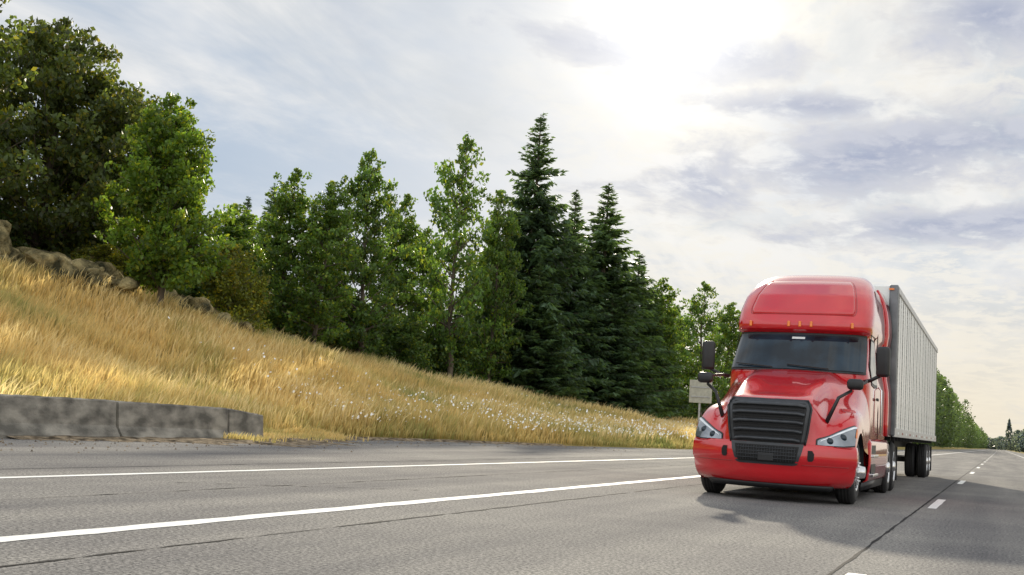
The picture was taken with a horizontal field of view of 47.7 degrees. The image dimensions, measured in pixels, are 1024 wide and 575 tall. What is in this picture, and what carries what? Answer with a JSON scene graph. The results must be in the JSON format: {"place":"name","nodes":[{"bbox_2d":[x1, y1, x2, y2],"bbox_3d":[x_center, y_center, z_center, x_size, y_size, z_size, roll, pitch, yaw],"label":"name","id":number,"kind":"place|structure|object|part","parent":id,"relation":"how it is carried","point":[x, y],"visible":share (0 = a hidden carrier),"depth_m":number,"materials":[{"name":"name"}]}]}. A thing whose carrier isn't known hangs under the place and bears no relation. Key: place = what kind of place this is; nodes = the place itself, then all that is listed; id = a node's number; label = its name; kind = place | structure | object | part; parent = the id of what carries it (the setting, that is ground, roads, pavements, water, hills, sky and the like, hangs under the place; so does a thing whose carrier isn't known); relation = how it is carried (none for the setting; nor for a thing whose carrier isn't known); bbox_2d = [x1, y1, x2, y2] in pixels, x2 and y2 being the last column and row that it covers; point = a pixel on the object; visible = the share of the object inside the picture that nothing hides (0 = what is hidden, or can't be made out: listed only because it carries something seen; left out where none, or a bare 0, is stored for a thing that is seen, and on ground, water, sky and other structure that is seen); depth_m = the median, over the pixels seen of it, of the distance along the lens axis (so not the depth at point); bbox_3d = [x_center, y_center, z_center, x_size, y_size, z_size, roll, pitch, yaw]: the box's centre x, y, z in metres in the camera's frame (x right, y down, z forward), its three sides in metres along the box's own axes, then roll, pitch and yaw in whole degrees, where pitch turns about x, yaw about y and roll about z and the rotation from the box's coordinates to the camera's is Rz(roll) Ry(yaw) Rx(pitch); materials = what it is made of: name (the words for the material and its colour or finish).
{"place":"outdoors","nodes":[
{"label":"outdoors","id":0,"kind":"place"},
{"bbox_2d":[8,435,565,447],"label":"roadside dirt","id":1,"kind":"structure","parent":0,"point":[288,442],"depth_m":26.94,"materials":[{"name":"soil"}]},
{"bbox_2d":[0,394,262,438],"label":"concrete barrier","id":2,"kind":"object","parent":1,"relation":"on","point":[31,415],"visible":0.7,"depth_m":24.51,"materials":[{"name":"grey concrete"}]},
{"bbox_2d":[0,438,1023,574],"bbox_3d":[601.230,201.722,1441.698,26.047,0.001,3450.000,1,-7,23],"label":"highway road","id":3,"kind":"structure","parent":0,"point":[972,524],"depth_m":11.97,"materials":[{"name":"grey asphalt"}]},
{"bbox_2d":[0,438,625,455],"bbox_3d":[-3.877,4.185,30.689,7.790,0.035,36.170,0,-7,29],"label":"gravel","id":4,"kind":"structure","parent":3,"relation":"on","point":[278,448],"depth_m":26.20,"materials":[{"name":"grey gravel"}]},
{"bbox_2d":[0,451,993,574],"bbox_3d":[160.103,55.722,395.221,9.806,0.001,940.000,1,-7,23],"label":"road seams","id":5,"kind":"object","parent":3,"relation":"on","point":[857,554],"visible":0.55,"depth_m":11.97,"materials":[{"name":"black asphalt"}]},
{"bbox_2d":[0,449,1023,574],"bbox_3d":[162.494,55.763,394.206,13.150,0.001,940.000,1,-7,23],"label":"road markings","id":6,"kind":"object","parent":3,"relation":"on","point":[936,503],"visible":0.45,"depth_m":11.86,"materials":[{"name":"paint"}]},
{"bbox_2d":[693,275,897,503],"bbox_3d":[5.553,1.725,21.439,3.120,4.076,8.693,1,-7,23],"label":"semi truck","id":7,"kind":"object","parent":3,"relation":"on","point":[805,403],"visible":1,"depth_m":18.97,"materials":[{"name":"red paint"}]},
{"bbox_3d":[6.319,1.328,20.227,0.071,0.760,0.840,1,-7,23],"label":"side window","id":8,"kind":"part","parent":7,"relation":"part of","materials":[{"name":"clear glass"}]},
{"bbox_2d":[873,285,937,477],"bbox_3d":[9.470,2.998,30.729,2.652,4.121,16.290,1,-7,23],"label":"semi trailer","id":9,"kind":"object","parent":3,"relation":"on","point":[913,360],"visible":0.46,"depth_m":27.88,"materials":[{"name":"metal"}]},
{"bbox_2d":[0,0,1023,440],"label":"sky","id":10,"kind":"structure","parent":0,"point":[741,144],"materials":[{"name":"white"}]},
{"bbox_2d":[0,250,1023,453],"bbox_3d":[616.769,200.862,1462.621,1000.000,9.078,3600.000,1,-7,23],"label":"ground","id":11,"kind":"structure","parent":0,"point":[899,448],"depth_m":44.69,"materials":[{"name":"yellow plant"}]},
{"bbox_2d":[0,42,22,161],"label":"deciduous tree","id":12,"kind":"object","parent":11,"relation":"on","point":[14,60],"visible":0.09,"depth_m":48.81,"materials":[{"name":"green plant"}]},
{"bbox_2d":[0,192,39,248],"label":"shrub","id":13,"kind":"object","parent":11,"relation":"on","point":[8,212],"visible":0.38,"depth_m":47.23,"materials":[{"name":"green plant"}]},
{"bbox_2d":[0,0,49,198],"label":"deciduous tree","id":14,"kind":"object","parent":11,"relation":"on","point":[6,46],"visible":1,"depth_m":42.77,"materials":[{"name":"green plant"}]},
{"bbox_2d":[12,209,52,249],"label":"shrub","id":15,"kind":"object","parent":11,"relation":"on","point":[28,235],"depth_m":50.05,"materials":[{"name":"green plant"}]},
{"bbox_2d":[23,156,88,209],"bbox_3d":[-21.309,-2.634,57.842,7.853,8.360,8.066,6,-7,-18],"label":"deciduous tree","id":16,"kind":"object","parent":11,"relation":"on","point":[53,197],"visible":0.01,"depth_m":56.36,"materials":[{"name":"green plant"}]},
{"bbox_2d":[0,15,151,259],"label":"deciduous tree","id":17,"kind":"object","parent":11,"relation":"on","point":[58,89],"visible":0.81,"depth_m":48.95,"materials":[{"name":"green plant"}]},
{"bbox_2d":[70,243,128,276],"bbox_3d":[-16.745,-0.817,47.229,2.655,2.081,2.733,9,-8,-39],"label":"shrub","id":18,"kind":"object","parent":11,"relation":"on","point":[111,255],"visible":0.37,"depth_m":47.15,"materials":[{"name":"green plant"}]},
{"bbox_2d":[30,76,201,274],"bbox_3d":[-17.909,-4.383,52.886,7.461,10.451,7.663,2,-7,19],"label":"deciduous tree","id":19,"kind":"object","parent":11,"relation":"on","point":[124,213],"visible":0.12,"depth_m":51.23,"materials":[{"name":"green plant"}]},
{"bbox_2d":[0,220,299,339],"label":"rock pile","id":20,"kind":"object","parent":11,"relation":"on","point":[54,261],"visible":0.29,"depth_m":44.19,"materials":[{"name":"grey stone"}]},
{"bbox_2d":[123,256,193,294],"bbox_3d":[-15.796,-0.556,51.160,3.693,2.752,3.548,5,-6,-10],"label":"shrub","id":21,"kind":"object","parent":11,"relation":"on","point":[184,291],"visible":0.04,"depth_m":50.39,"materials":[{"name":"green plant"}]},
{"bbox_2d":[90,92,240,309],"bbox_3d":[-13.562,-3.191,45.949,5.261,9.452,5.714,9,-8,-39],"label":"deciduous tree","id":22,"kind":"object","parent":11,"relation":"on","point":[167,177],"visible":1,"depth_m":45.16,"materials":[{"name":"green plant"}]},
{"bbox_2d":[181,263,213,297],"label":"shrub","id":23,"kind":"object","parent":11,"relation":"on","point":[194,292],"visible":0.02,"depth_m":54.69,"materials":[{"name":"green plant"}]},
{"bbox_2d":[191,254,271,327],"bbox_3d":[-14.033,0.281,56.239,4.878,4.128,5.078,5,-6,-10],"label":"shrub","id":24,"kind":"object","parent":11,"relation":"on","point":[201,291],"visible":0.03,"depth_m":55.62,"materials":[{"name":"green plant"}]},
{"bbox_2d":[197,240,270,331],"bbox_3d":[-12.600,0.294,51.813,3.485,4.856,3.587,6,-7,-17],"label":"shrub","id":25,"kind":"object","parent":11,"relation":"on","point":[227,281],"visible":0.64,"depth_m":51.50,"materials":[{"name":"green plant"}]},
{"bbox_2d":[198,203,274,275],"bbox_3d":[-15.628,-0.448,61.623,6.351,8.364,5.801,2,-7,16],"label":"deciduous tree","id":26,"kind":"object","parent":11,"relation":"on","point":[236,234],"visible":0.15,"depth_m":61.23,"materials":[{"name":"green plant"}]},
{"bbox_2d":[212,270,274,335],"bbox_3d":[-12.418,1.002,53.361,3.074,3.700,2.987,2,-7,12],"label":"shrub","id":27,"kind":"object","parent":11,"relation":"on","point":[263,310],"visible":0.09,"depth_m":53.13,"materials":[{"name":"green plant"}]},
{"bbox_2d":[238,196,265,278],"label":"spruce tree","id":28,"kind":"object","parent":11,"relation":"on","point":[248,204],"visible":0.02,"depth_m":69.53,"materials":[{"name":"green plant"}]},
{"bbox_2d":[256,183,291,287],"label":"spruce tree","id":29,"kind":"object","parent":11,"relation":"on","point":[271,204],"visible":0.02,"depth_m":73.59,"materials":[{"name":"green plant"}]},
{"bbox_2d":[250,167,329,335],"bbox_3d":[-11.290,-1.175,57.340,3.832,9.814,4.712,10,-9,-43],"label":"deciduous tree","id":30,"kind":"object","parent":11,"relation":"on","point":[290,207],"visible":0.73,"depth_m":57.19,"materials":[{"name":"green plant"}]},
{"bbox_2d":[278,316,324,345],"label":"shrub","id":31,"kind":"object","parent":11,"relation":"on","point":[309,330],"visible":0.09,"depth_m":58.45,"materials":[{"name":"green plant"}]},
{"bbox_2d":[267,298,349,353],"bbox_3d":[-11.056,2.256,60.183,4.879,3.670,5.078,2,-7,13],"label":"shrub","id":32,"kind":"object","parent":11,"relation":"on","point":[332,342],"visible":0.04,"depth_m":60.16,"materials":[{"name":"green plant"}]},
{"bbox_2d":[268,180,371,344],"bbox_3d":[-9.737,-0.621,57.436,5.312,9.723,4.852,3,-6,10],"label":"deciduous tree","id":33,"kind":"object","parent":11,"relation":"on","point":[320,274],"visible":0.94,"depth_m":56.81,"materials":[{"name":"green plant"}]},
{"bbox_2d":[272,221,374,337],"bbox_3d":[-10.356,0.283,64.099,5.984,9.457,5.546,4,-6,2],"label":"deciduous tree","id":34,"kind":"object","parent":11,"relation":"on","point":[348,311],"visible":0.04,"depth_m":63.33,"materials":[{"name":"green plant"}]},
{"bbox_2d":[325,337,346,353],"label":"shrub","id":35,"kind":"object","parent":11,"relation":"on","point":[335,343],"visible":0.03,"depth_m":62.70,"materials":[{"name":"green plant"}]},
{"bbox_2d":[311,148,418,355],"bbox_3d":[-8.116,-1.325,62.148,5.546,12.714,5.984,-1,-8,35],"label":"deciduous tree","id":36,"kind":"object","parent":11,"relation":"on","point":[360,334],"visible":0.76,"depth_m":61.82,"materials":[{"name":"green plant"}]},
{"bbox_2d":[333,314,411,363],"bbox_3d":[-8.691,3.157,64.376,5.078,4.128,4.878,-1,-8,36],"label":"shrub","id":37,"kind":"object","parent":11,"relation":"on","point":[385,346],"visible":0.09,"depth_m":63.74,"materials":[{"name":"green plant"}]},
{"bbox_2d":[360,193,431,342],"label":"deciduous tree","id":38,"kind":"object","parent":11,"relation":"on","point":[410,227],"visible":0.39,"depth_m":69.41,"materials":[{"name":"green plant"}]},
{"bbox_2d":[376,316,439,374],"bbox_3d":[-6.396,3.650,65.669,4.879,4.128,5.078,4,-6,-6],"label":"shrub","id":39,"kind":"object","parent":11,"relation":"on","point":[403,340],"visible":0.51,"depth_m":64.98,"materials":[{"name":"green plant"}]},
{"bbox_2d":[381,226,466,362],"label":"deciduous tree","id":40,"kind":"object","parent":11,"relation":"on","point":[426,232],"visible":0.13,"depth_m":75.97,"materials":[{"name":"green plant"}]},
{"bbox_2d":[168,316,695,438],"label":"wildflowers","id":41,"kind":"object","parent":11,"relation":"on","point":[343,406],"visible":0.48,"depth_m":49.23,"materials":[{"name":"white plant"}]},
{"bbox_2d":[415,319,485,383],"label":"shrub","id":42,"kind":"object","parent":11,"relation":"on","point":[462,356],"visible":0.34,"depth_m":68.75,"materials":[{"name":"green plant"}]},
{"bbox_2d":[411,131,498,378],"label":"deciduous tree","id":43,"kind":"object","parent":11,"relation":"on","point":[458,244],"visible":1,"depth_m":67.71,"materials":[{"name":"green plant"}]},
{"bbox_2d":[436,244,494,328],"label":"deciduous tree","id":44,"kind":"object","parent":11,"relation":"on","point":[473,264],"visible":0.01,"depth_m":83.15,"materials":[{"name":"green plant"}]},
{"bbox_2d":[454,333,523,387],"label":"shrub","id":45,"kind":"object","parent":11,"relation":"on","point":[494,377],"visible":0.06,"depth_m":71.78,"materials":[{"name":"green plant"}]},
{"bbox_2d":[453,189,533,382],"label":"deciduous tree","id":46,"kind":"object","parent":11,"relation":"on","point":[504,276],"visible":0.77,"depth_m":71.49,"materials":[{"name":"green plant"}]},
{"bbox_2d":[453,112,612,399],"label":"spruce tree","id":47,"kind":"object","parent":11,"relation":"on","point":[540,242],"visible":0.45,"depth_m":76.60,"materials":[{"name":"green plant"}]},
{"bbox_2d":[491,262,592,402],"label":"spruce tree","id":48,"kind":"object","parent":11,"relation":"on","point":[542,373],"visible":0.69,"depth_m":72.76,"materials":[{"name":"green plant"}]},
{"bbox_2d":[554,189,607,299],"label":"spruce tree","id":49,"kind":"object","parent":11,"relation":"on","point":[575,202],"visible":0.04,"depth_m":87.81,"materials":[{"name":"green plant"}]},
{"bbox_2d":[552,221,639,410],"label":"spruce tree","id":50,"kind":"object","parent":11,"relation":"on","point":[578,304],"visible":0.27,"depth_m":78.55,"materials":[{"name":"green plant"}]},
{"bbox_2d":[580,295,667,414],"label":"spruce tree","id":51,"kind":"object","parent":11,"relation":"on","point":[624,345],"visible":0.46,"depth_m":78.99,"materials":[{"name":"green plant"}]},
{"bbox_2d":[573,182,687,418],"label":"spruce tree","id":52,"kind":"object","parent":11,"relation":"on","point":[619,280],"visible":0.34,"depth_m":82.69,"materials":[{"name":"green plant"}]},
{"bbox_2d":[629,254,690,419],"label":"spruce tree","id":53,"kind":"object","parent":11,"relation":"on","point":[651,331],"visible":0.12,"depth_m":86.65,"materials":[{"name":"green plant"}]},
{"bbox_2d":[661,301,681,404],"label":"deciduous tree","id":54,"kind":"object","parent":11,"relation":"on","point":[678,355],"visible":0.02,"depth_m":94.23,"materials":[{"name":"green plant"}]},
{"bbox_2d":[650,277,703,404],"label":"deciduous tree","id":55,"kind":"object","parent":11,"relation":"on","point":[669,313],"visible":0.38,"depth_m":89.20,"materials":[{"name":"green plant"}]},
{"bbox_2d":[660,387,706,419],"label":"shrub","id":56,"kind":"object","parent":11,"relation":"on","point":[686,401],"visible":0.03,"depth_m":96.31,"materials":[{"name":"green plant"}]},
{"bbox_2d":[671,303,717,411],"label":"deciduous tree","id":57,"kind":"object","parent":11,"relation":"on","point":[687,343],"visible":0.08,"depth_m":104.25,"materials":[{"name":"green plant"}]},
{"bbox_2d":[689,380,711,421],"bbox_3d":[9.834,6.694,60.609,1.200,3.680,0.160,1,-7,23],"label":"traffic sign","id":58,"kind":"object","parent":11,"relation":"on","point":[699,392],"visible":0.68,"depth_m":60.70,"materials":[{"name":"metal"}]},
{"bbox_2d":[684,386,722,416],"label":"shrub","id":59,"kind":"object","parent":11,"relation":"on","point":[712,403],"visible":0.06,"depth_m":103.65,"materials":[{"name":"green plant"}]},
{"bbox_2d":[677,281,732,416],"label":"deciduous tree","id":60,"kind":"object","parent":11,"relation":"on","point":[701,321],"visible":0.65,"depth_m":101.34,"materials":[{"name":"green plant"}]},
{"bbox_2d":[696,302,741,398],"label":"deciduous tree","id":61,"kind":"object","parent":11,"relation":"on","point":[726,325],"visible":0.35,"depth_m":108.05,"materials":[{"name":"green plant"}]},
{"bbox_2d":[887,370,988,448],"bbox_3d":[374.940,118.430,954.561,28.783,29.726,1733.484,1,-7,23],"label":"distant trees","id":62,"kind":"object","parent":11,"relation":"on","point":[955,426],"visible":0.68,"depth_m":433.13,"materials":[{"name":"green plant"}]},
{"bbox_2d":[986,418,1023,452],"bbox_3d":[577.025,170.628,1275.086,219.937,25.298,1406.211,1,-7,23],"label":"distant hazy trees","id":63,"kind":"object","parent":11,"relation":"on","point":[1011,443],"visible":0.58,"depth_m":821.95,"materials":[{"name":"green plant"}]}
]}

